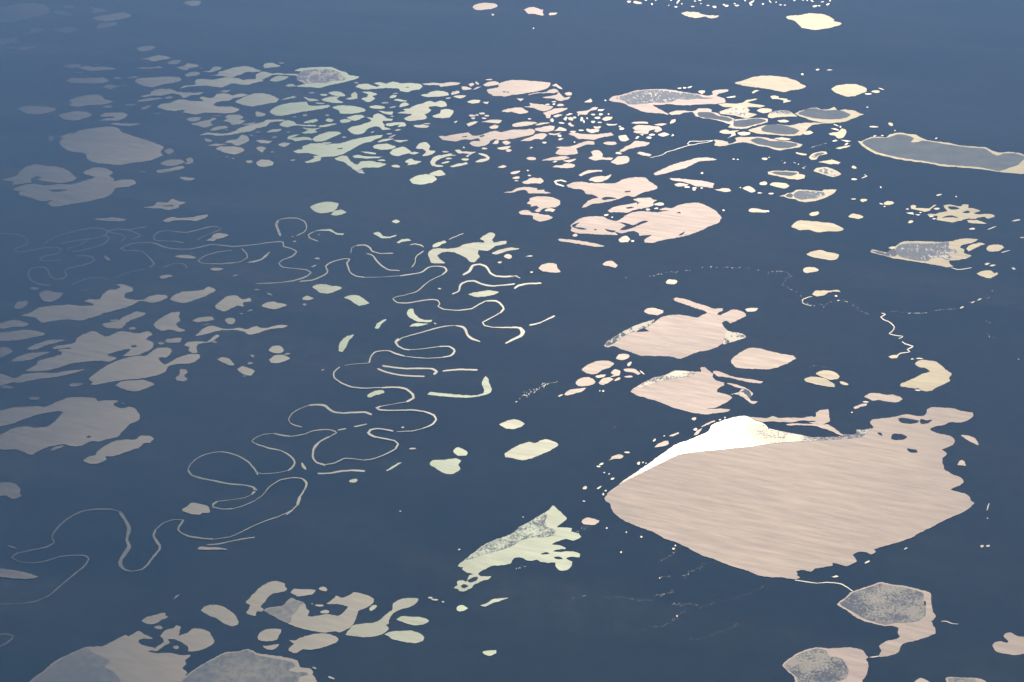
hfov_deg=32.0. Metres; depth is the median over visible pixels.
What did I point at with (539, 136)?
lake
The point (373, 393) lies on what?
lake
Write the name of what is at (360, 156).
pond
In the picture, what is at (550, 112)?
pond
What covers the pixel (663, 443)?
pond
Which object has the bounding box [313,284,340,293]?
pond
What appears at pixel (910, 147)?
lake
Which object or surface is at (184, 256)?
pond
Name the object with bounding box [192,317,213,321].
pond
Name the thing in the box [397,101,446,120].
lake
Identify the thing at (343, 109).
lake
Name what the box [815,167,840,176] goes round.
lake
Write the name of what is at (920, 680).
lake
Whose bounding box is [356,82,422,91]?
lake
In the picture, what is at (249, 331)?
lake
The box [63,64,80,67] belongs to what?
pond
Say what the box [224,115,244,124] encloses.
pond
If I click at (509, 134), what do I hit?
lake
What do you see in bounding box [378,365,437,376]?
channel
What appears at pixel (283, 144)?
pond
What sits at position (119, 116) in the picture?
lake
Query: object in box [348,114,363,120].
pond
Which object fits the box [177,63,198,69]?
pond
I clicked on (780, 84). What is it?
lake
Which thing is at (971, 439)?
pond
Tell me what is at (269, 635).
pond
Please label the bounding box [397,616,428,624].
pond
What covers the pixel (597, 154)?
lake
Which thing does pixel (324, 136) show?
lake
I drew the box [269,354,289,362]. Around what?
pond
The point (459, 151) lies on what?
pond
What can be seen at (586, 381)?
pond
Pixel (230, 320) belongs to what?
pond
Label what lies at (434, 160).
pond
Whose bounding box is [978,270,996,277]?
pond
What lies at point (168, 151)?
pond
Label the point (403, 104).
pond
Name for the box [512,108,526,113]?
pond
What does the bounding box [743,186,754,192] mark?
pond
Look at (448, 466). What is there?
pond
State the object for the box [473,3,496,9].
lake
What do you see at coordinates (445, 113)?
lake
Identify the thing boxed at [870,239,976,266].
lake
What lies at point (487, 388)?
lake
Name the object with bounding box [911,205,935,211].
pond
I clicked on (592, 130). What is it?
pond
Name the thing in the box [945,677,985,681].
lake
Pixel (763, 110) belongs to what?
pond
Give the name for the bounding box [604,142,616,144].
pond
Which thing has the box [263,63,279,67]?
pond
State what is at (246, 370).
pond
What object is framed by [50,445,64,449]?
pond
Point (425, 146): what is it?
pond
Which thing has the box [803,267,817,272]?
pond
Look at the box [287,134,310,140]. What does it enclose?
pond
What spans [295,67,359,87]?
lake
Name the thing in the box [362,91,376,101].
pond
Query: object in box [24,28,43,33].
pond
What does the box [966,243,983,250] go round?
pond
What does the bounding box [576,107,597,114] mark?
pond
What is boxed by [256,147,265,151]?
pond
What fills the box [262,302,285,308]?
pond
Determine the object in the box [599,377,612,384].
pond
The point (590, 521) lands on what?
pond
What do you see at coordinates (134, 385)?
lake
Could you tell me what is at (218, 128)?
pond
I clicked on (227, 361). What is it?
pond
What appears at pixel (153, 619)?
pond
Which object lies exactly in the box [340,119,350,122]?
pond
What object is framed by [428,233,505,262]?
lake
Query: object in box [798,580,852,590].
stream
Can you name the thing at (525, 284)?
oxbow
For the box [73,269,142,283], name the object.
stream
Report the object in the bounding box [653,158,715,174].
lake
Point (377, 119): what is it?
pond
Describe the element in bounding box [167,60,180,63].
pond
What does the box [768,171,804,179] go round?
lake
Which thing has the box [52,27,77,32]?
lake
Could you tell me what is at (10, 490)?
lake
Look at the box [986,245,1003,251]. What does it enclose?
pond
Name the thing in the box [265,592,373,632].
lake
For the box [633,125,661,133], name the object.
lake
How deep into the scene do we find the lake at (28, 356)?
247.71 m
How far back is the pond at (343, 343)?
252.14 m
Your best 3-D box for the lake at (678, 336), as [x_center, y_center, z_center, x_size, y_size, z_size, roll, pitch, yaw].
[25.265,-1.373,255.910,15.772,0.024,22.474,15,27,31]
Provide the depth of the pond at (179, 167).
325.83 m
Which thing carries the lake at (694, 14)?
on the ground
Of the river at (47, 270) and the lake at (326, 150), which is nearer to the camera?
the river at (47, 270)
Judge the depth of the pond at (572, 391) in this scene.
237.13 m
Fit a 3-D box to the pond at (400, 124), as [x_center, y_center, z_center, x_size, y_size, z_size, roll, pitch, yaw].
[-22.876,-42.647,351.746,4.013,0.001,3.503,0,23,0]
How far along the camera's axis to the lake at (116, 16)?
436.29 m
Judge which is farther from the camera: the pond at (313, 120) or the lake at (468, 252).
the pond at (313, 120)
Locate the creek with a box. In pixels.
[881,313,913,354]
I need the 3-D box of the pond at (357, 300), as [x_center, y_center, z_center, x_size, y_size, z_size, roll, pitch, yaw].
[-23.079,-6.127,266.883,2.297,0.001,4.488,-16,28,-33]
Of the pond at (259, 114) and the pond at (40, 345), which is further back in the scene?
the pond at (259, 114)
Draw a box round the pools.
[46,0,1023,668]
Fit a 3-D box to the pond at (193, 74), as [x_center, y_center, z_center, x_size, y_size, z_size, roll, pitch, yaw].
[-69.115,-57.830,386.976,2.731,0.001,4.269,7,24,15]
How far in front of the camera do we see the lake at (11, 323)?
258.27 m
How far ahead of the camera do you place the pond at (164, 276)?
275.77 m
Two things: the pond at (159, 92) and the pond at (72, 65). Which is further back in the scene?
the pond at (72, 65)
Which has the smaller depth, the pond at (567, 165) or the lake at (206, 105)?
the pond at (567, 165)
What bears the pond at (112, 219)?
on the ground
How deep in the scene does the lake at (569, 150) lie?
336.44 m
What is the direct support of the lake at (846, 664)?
on the ground
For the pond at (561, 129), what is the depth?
348.58 m
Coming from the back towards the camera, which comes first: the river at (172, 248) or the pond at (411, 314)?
the river at (172, 248)
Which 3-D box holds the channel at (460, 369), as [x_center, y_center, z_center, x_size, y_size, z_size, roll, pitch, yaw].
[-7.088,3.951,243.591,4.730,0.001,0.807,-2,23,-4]
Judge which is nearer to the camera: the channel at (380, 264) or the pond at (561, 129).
the channel at (380, 264)
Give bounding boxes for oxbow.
[45,227,144,251]
[452,280,514,293]
[463,263,516,276]
[514,283,540,288]
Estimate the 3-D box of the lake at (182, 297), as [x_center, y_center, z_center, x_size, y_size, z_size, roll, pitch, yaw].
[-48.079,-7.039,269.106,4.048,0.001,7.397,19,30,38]
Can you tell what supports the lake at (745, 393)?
on the ground
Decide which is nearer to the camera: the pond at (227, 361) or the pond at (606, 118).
the pond at (227, 361)
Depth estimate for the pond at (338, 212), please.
303.41 m
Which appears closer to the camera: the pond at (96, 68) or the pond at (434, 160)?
the pond at (434, 160)
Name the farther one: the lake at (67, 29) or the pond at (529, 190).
the lake at (67, 29)
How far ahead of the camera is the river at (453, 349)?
249.21 m
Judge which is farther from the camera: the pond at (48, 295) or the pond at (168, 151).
the pond at (168, 151)
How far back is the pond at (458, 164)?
328.06 m
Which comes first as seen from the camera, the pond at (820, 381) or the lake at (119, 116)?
the pond at (820, 381)
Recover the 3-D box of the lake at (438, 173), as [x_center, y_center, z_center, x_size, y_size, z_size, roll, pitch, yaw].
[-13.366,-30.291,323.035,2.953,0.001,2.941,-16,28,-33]
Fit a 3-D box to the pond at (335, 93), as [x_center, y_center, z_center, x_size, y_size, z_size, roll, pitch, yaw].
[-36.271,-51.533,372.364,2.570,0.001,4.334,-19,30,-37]
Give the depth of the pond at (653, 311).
262.84 m
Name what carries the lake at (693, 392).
on the ground
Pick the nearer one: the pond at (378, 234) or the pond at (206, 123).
the pond at (378, 234)
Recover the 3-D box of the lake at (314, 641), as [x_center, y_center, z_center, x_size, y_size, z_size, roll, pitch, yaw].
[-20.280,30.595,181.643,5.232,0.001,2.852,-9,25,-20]
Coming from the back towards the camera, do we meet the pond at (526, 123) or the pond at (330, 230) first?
the pond at (526, 123)
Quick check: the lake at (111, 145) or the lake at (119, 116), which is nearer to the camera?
the lake at (111, 145)
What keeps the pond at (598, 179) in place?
on the ground
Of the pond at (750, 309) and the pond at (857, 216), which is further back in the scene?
the pond at (857, 216)
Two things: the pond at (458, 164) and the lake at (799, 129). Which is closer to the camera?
the pond at (458, 164)
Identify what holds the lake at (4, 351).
on the ground
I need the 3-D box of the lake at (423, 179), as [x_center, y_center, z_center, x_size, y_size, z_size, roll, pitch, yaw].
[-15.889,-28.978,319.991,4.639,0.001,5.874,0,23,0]
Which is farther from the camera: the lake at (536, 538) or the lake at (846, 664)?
the lake at (536, 538)
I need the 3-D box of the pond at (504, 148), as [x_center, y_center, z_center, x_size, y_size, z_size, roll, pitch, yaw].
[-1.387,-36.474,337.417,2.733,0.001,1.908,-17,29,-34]
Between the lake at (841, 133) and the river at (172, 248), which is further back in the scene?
the lake at (841, 133)
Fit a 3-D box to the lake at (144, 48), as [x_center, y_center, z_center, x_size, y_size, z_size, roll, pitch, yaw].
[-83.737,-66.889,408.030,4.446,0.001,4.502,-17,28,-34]
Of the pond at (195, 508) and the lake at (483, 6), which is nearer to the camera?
the pond at (195, 508)
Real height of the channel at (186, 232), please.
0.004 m
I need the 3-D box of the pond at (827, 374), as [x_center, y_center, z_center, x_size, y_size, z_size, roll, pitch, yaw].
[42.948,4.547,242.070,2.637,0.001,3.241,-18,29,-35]
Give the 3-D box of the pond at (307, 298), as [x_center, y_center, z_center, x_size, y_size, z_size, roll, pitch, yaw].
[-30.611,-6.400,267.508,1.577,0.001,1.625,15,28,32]
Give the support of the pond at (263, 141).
on the ground
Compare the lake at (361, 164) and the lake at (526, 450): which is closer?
the lake at (526, 450)
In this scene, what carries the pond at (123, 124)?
on the ground
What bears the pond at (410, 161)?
on the ground
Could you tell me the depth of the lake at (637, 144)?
338.75 m
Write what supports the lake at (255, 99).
on the ground
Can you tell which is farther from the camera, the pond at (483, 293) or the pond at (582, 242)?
the pond at (582, 242)
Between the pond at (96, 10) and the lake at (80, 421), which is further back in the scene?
the pond at (96, 10)
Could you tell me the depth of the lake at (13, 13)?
442.27 m
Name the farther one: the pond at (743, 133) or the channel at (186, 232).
the pond at (743, 133)
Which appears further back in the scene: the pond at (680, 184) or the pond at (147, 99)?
the pond at (147, 99)
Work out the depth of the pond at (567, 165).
326.79 m
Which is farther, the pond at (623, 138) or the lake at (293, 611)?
the pond at (623, 138)
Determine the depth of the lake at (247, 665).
176.93 m
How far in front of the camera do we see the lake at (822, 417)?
229.24 m
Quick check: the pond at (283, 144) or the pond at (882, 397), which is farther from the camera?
the pond at (283, 144)
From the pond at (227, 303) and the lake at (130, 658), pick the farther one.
the pond at (227, 303)
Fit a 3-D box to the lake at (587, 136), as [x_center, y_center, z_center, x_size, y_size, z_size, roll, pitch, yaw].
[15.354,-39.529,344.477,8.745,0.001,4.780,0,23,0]
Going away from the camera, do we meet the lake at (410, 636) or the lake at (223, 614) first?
the lake at (410, 636)
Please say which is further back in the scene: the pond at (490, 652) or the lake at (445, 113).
the lake at (445, 113)
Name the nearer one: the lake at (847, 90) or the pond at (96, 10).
the lake at (847, 90)
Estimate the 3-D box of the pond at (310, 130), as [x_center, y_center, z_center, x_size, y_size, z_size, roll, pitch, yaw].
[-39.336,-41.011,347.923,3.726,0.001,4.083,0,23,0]
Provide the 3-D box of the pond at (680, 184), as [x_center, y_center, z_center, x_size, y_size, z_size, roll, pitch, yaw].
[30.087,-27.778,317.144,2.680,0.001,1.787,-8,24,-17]
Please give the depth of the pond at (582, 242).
289.77 m
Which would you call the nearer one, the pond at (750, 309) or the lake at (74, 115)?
the pond at (750, 309)
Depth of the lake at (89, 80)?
382.12 m
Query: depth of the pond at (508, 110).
360.95 m
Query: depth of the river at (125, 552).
203.11 m
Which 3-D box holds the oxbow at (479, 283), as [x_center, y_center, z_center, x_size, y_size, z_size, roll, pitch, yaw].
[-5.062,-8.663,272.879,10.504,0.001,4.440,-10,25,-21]
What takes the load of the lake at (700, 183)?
on the ground
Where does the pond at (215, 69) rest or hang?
on the ground
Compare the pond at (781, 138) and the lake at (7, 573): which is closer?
the lake at (7, 573)
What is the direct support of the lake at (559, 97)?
on the ground
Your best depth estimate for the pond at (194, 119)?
355.30 m
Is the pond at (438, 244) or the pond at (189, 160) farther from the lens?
the pond at (189, 160)
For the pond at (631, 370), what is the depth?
243.37 m
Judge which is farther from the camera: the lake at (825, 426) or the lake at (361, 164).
the lake at (361, 164)
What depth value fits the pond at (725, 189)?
314.62 m
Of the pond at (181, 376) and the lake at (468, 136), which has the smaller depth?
the pond at (181, 376)
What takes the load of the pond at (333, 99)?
on the ground
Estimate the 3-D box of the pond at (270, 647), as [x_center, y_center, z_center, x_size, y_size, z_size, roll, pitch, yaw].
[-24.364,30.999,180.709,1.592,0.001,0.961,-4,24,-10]
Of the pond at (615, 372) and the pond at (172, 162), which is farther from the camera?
the pond at (172, 162)
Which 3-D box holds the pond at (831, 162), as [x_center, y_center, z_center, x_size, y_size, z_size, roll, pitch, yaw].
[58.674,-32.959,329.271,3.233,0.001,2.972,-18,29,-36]
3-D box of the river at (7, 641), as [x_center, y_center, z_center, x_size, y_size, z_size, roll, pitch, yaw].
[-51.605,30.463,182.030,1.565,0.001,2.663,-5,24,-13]
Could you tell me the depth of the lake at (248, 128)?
349.21 m
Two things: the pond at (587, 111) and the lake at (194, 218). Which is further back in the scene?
the pond at (587, 111)
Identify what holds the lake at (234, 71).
on the ground
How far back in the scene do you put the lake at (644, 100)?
368.93 m
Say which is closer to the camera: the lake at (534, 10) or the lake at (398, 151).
the lake at (398, 151)
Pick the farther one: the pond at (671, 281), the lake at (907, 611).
the pond at (671, 281)
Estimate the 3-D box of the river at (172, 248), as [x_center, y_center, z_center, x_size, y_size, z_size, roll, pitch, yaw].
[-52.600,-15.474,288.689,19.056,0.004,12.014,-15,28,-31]
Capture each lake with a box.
[0,3,48,22]
[0,320,27,328]
[0,330,45,340]
[0,347,12,357]
[0,369,84,384]
[0,397,138,454]
[0,482,21,498]
[0,568,37,578]
[4,164,75,184]
[12,351,49,360]
[13,167,135,206]
[19,106,55,114]
[22,284,167,322]
[27,331,153,370]
[29,631,189,681]
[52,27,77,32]
[59,111,91,120]
[60,126,163,164]
[66,77,108,83]
[69,95,112,106]
[84,435,152,463]
[88,348,199,384]
[93,12,130,20]
[101,112,126,120]
[116,380,153,390]
[135,76,181,87]
[136,46,154,50]
[154,626,213,650]
[157,93,247,113]
[163,215,207,221]
[170,287,215,302]
[180,77,262,88]
[180,649,316,681]
[195,325,286,335]
[199,119,284,135]
[202,605,237,625]
[206,233,227,240]
[212,66,259,76]
[236,93,278,105]
[246,581,286,615]
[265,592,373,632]
[270,102,329,115]
[280,120,315,126]
[289,633,337,652]
[294,135,381,162]
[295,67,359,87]
[312,131,340,141]
[333,105,365,113]
[335,156,385,173]
[346,598,417,637]
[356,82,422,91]
[367,390,384,397]
[385,630,423,643]
[389,147,411,155]
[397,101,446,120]
[410,174,435,183]
[422,90,447,96]
[424,82,459,86]
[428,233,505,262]
[428,376,491,397]
[430,170,444,175]
[433,109,452,117]
[439,131,517,146]
[454,506,580,590]
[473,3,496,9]
[485,129,534,139]
[487,80,550,95]
[505,439,557,459]
[521,133,546,140]
[524,7,543,15]
[526,103,552,110]
[527,196,560,211]
[535,126,554,131]
[543,93,569,100]
[555,141,593,154]
[566,177,657,207]
[569,133,612,139]
[570,202,720,242]
[589,150,612,160]
[604,298,745,358]
[604,407,972,578]
[608,197,656,212]
[609,89,727,113]
[611,156,629,164]
[621,141,648,151]
[631,367,731,414]
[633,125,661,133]
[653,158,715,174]
[669,178,713,187]
[682,12,718,17]
[693,108,734,122]
[713,371,762,383]
[714,137,801,149]
[719,99,764,117]
[727,383,756,403]
[728,118,767,128]
[731,348,795,369]
[736,75,804,91]
[749,123,823,135]
[749,409,829,423]
[768,110,796,117]
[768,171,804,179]
[781,189,835,201]
[782,647,868,681]
[786,13,842,29]
[787,423,842,434]
[792,220,843,231]
[795,107,863,122]
[808,151,827,159]
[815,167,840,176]
[829,129,845,137]
[832,84,866,96]
[836,582,935,656]
[858,133,1023,173]
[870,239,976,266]
[900,360,950,390]
[915,678,927,681]
[928,204,993,221]
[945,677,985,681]
[992,632,1023,654]
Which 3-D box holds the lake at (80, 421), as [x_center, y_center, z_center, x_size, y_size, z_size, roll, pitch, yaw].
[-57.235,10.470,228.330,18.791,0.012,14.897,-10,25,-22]
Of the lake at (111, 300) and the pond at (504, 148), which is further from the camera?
the pond at (504, 148)
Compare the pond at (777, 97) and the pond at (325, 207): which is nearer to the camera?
the pond at (325, 207)
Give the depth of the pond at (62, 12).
441.26 m
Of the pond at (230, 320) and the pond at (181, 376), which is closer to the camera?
the pond at (181, 376)
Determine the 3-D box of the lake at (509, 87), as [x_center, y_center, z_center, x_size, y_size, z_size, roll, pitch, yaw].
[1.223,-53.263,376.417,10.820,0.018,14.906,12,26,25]
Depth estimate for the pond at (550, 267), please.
278.92 m
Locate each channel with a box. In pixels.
[153,226,220,242]
[198,248,247,263]
[207,537,254,544]
[275,218,306,235]
[288,404,371,426]
[318,470,364,473]
[356,244,391,253]
[366,253,399,270]
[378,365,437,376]
[443,369,476,371]
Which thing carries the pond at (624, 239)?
on the ground
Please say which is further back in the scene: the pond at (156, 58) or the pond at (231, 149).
the pond at (156, 58)
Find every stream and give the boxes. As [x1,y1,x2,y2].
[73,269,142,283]
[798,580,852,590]
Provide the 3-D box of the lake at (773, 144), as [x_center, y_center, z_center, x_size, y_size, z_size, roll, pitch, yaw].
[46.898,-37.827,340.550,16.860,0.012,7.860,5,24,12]
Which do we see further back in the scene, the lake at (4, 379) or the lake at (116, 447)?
the lake at (4, 379)
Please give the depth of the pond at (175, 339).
253.21 m
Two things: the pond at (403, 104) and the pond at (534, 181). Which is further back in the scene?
the pond at (403, 104)
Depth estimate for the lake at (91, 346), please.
250.27 m
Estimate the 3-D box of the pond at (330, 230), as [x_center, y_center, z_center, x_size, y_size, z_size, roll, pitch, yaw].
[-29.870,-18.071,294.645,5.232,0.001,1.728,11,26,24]
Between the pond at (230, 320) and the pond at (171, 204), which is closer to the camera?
the pond at (230, 320)
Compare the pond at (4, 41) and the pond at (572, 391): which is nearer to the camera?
the pond at (572, 391)
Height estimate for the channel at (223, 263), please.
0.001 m
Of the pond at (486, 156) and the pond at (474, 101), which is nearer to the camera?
the pond at (486, 156)
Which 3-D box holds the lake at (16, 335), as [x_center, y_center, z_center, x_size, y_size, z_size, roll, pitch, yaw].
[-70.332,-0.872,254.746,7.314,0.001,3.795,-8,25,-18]
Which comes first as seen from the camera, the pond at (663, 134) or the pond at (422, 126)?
the pond at (663, 134)
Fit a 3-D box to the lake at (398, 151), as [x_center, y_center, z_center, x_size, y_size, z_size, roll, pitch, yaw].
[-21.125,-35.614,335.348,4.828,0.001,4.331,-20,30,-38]
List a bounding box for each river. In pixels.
[0,233,95,285]
[0,633,13,646]
[1,451,307,604]
[120,242,255,267]
[252,241,524,473]
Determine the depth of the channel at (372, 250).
286.90 m
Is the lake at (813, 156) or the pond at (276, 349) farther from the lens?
the lake at (813, 156)
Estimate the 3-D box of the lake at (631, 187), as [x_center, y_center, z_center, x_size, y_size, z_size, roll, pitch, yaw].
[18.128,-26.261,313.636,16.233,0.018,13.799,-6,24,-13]
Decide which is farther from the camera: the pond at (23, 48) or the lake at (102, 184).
the pond at (23, 48)
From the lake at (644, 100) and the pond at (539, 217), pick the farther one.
the lake at (644, 100)
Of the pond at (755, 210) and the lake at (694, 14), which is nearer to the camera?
the pond at (755, 210)
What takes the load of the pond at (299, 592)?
on the ground
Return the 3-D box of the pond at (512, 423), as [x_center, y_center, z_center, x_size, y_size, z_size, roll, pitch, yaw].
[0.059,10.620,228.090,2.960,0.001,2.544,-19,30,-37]
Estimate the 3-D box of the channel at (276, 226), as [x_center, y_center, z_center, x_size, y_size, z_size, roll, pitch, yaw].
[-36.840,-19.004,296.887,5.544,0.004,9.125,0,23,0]
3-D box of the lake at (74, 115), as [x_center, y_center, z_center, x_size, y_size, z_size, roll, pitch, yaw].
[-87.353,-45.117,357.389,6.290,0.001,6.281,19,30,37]
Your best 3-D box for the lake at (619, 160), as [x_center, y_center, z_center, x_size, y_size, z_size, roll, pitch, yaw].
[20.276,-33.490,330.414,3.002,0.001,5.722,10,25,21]
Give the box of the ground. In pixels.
[0,0,1023,681]
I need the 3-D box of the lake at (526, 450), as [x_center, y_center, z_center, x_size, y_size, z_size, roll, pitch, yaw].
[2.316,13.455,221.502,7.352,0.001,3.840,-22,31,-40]
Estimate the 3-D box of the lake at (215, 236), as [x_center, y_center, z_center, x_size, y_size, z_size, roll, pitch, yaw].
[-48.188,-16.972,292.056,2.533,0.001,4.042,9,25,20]
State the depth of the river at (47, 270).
282.32 m
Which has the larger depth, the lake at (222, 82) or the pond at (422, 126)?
the lake at (222, 82)
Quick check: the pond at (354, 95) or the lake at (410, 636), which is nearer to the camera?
the lake at (410, 636)
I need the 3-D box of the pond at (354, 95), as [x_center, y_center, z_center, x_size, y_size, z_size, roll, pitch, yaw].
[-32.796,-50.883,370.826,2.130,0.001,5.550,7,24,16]
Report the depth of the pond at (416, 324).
258.18 m
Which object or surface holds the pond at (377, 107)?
on the ground
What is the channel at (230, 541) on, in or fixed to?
on the ground
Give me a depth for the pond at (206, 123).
352.39 m
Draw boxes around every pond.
[0,38,18,44]
[1,385,12,388]
[14,300,28,308]
[17,46,37,49]
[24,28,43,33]
[27,339,63,349]
[39,290,62,301]
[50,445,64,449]
[54,10,70,14]
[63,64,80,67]
[69,383,81,386]
[79,66,113,70]
[90,7,107,12]
[94,217,126,220]
[97,22,116,28]
[102,312,145,327]
[103,85,119,88]
[111,123,137,125]
[138,97,160,101]
[141,89,202,97]
[142,613,168,623]
[143,55,169,61]
[145,199,186,209]
[153,312,184,331]
[157,166,185,172]
[159,275,172,278]
[160,159,184,165]
[164,148,173,153]
[165,338,181,342]
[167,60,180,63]
[175,255,195,257]
[176,369,186,380]
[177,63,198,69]
[180,177,194,179]
[182,502,209,514]
[184,158,193,163]
[184,334,219,352]
[185,1,200,5]
[185,72,199,76]
[186,117,200,120]
[192,118,216,127]
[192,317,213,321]
[198,546,223,549]
[204,66,221,71]
[210,126,226,130]
[215,295,250,311]
[216,146,244,153]
[218,357,233,365]
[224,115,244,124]
[225,135,248,145]
[225,318,234,323]
[237,366,254,375]
[249,252,268,261]
[255,72,296,79]
[255,112,265,115]
[256,140,270,142]
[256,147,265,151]
[256,159,273,166]
[257,629,280,640]
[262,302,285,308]
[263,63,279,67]
[263,644,278,649]
[269,346,283,352]
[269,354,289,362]
[270,76,288,81]
[278,142,289,146]
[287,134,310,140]
[291,589,314,595]
[302,128,317,133]
[302,296,312,299]
[304,119,317,122]
[310,201,338,212]
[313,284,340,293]
[316,229,343,234]
[322,96,342,102]
[330,91,345,95]
[331,210,345,214]
[339,334,353,350]
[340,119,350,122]
[344,295,368,304]
[345,92,356,99]
[347,114,391,134]
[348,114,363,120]
[353,155,379,158]
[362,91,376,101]
[369,105,384,108]
[372,144,395,149]
[374,232,396,238]
[375,319,385,328]
[386,122,405,126]
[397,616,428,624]
[399,102,409,106]
[405,158,421,164]
[407,309,431,321]
[410,323,427,326]
[414,125,428,127]
[415,142,434,155]
[429,458,460,473]
[430,154,455,166]
[433,241,445,246]
[450,163,466,166]
[453,447,466,455]
[455,150,474,156]
[456,605,467,610]
[468,100,479,103]
[469,290,497,296]
[475,153,489,161]
[480,597,508,605]
[482,650,496,655]
[483,81,498,85]
[483,120,501,122]
[492,248,517,253]
[498,146,509,149]
[500,419,523,428]
[501,108,527,113]
[504,187,547,193]
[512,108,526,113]
[512,121,536,126]
[519,210,551,220]
[522,178,542,184]
[528,89,558,94]
[539,263,559,272]
[541,156,569,160]
[544,108,567,117]
[553,163,574,167]
[555,127,565,130]
[559,239,601,246]
[564,388,585,395]
[575,377,595,385]
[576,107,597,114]
[579,170,602,175]
[582,360,613,373]
[582,518,599,524]
[587,129,599,132]
[589,175,610,181]
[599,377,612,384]
[603,116,611,120]
[603,261,616,266]
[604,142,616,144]
[610,454,623,459]
[611,369,619,376]
[617,354,628,359]
[618,135,628,140]
[619,236,629,241]
[623,368,639,374]
[637,151,651,155]
[644,308,662,314]
[655,441,667,446]
[659,132,668,136]
[666,280,676,283]
[669,110,692,114]
[674,183,687,186]
[715,188,730,191]
[720,130,737,137]
[738,132,749,134]
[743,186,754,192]
[746,308,757,311]
[748,208,766,211]
[757,108,771,112]
[770,182,789,188]
[771,95,788,102]
[775,137,789,139]
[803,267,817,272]
[804,377,834,386]
[807,250,838,259]
[813,290,839,295]
[816,370,838,379]
[820,160,840,163]
[848,214,861,218]
[853,403,867,408]
[865,393,901,401]
[884,201,893,204]
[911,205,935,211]
[961,435,977,444]
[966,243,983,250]
[968,220,986,223]
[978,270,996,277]
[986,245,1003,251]
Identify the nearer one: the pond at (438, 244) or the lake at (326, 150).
the pond at (438, 244)
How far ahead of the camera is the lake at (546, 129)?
349.21 m
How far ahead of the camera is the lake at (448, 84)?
379.20 m
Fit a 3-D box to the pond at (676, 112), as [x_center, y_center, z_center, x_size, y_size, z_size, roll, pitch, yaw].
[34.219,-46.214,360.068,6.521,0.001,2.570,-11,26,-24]
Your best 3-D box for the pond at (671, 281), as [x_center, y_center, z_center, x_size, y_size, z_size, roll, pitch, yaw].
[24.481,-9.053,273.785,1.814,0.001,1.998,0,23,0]
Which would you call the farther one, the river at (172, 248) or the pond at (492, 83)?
the pond at (492, 83)
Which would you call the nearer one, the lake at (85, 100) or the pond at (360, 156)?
the pond at (360, 156)
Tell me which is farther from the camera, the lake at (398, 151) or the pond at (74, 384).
the lake at (398, 151)
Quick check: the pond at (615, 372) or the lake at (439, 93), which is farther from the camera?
the lake at (439, 93)
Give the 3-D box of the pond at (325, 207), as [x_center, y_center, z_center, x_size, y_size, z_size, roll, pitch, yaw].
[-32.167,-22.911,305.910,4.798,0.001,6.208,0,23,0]
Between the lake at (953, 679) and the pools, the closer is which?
the lake at (953, 679)
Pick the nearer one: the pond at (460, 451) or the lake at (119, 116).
the pond at (460, 451)
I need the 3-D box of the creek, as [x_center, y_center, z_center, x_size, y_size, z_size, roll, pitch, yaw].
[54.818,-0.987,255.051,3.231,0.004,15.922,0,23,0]
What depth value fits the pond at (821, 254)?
284.29 m
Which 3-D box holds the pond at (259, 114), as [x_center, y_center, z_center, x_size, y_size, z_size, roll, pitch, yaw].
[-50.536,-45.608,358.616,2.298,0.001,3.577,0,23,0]
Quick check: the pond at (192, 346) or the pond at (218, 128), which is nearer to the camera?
the pond at (192, 346)
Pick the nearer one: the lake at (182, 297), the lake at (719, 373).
the lake at (719, 373)
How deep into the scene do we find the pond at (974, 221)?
298.69 m
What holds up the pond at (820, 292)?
on the ground
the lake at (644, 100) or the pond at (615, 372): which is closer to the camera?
the pond at (615, 372)
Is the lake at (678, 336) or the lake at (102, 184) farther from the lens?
the lake at (102, 184)
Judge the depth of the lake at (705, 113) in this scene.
357.58 m
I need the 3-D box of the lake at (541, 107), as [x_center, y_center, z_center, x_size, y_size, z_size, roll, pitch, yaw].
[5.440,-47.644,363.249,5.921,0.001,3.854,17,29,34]
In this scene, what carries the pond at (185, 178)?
on the ground
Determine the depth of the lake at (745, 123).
353.02 m
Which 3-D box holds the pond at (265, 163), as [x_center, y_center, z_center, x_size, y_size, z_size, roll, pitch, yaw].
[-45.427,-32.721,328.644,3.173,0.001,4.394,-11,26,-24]
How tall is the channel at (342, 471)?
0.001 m
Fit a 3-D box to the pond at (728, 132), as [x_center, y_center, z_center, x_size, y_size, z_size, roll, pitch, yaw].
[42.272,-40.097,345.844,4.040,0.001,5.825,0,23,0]
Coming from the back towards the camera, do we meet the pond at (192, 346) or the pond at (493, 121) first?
the pond at (493, 121)
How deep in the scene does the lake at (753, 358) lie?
246.76 m
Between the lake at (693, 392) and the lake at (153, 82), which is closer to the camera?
the lake at (693, 392)
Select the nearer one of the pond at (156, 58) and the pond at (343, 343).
the pond at (343, 343)
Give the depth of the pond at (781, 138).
343.11 m
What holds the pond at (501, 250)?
on the ground
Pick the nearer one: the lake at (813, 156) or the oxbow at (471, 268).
the oxbow at (471, 268)
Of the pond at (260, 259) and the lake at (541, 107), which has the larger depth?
the lake at (541, 107)
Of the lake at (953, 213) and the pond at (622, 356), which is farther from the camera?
the lake at (953, 213)
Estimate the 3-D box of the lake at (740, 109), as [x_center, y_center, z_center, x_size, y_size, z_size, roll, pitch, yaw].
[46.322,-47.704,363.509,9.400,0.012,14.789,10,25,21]
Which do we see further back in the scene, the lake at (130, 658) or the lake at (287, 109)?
the lake at (287, 109)
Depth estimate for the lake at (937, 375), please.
241.00 m
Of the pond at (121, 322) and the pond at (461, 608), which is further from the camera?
the pond at (121, 322)
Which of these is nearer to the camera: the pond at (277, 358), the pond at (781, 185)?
the pond at (277, 358)
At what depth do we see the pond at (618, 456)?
219.67 m

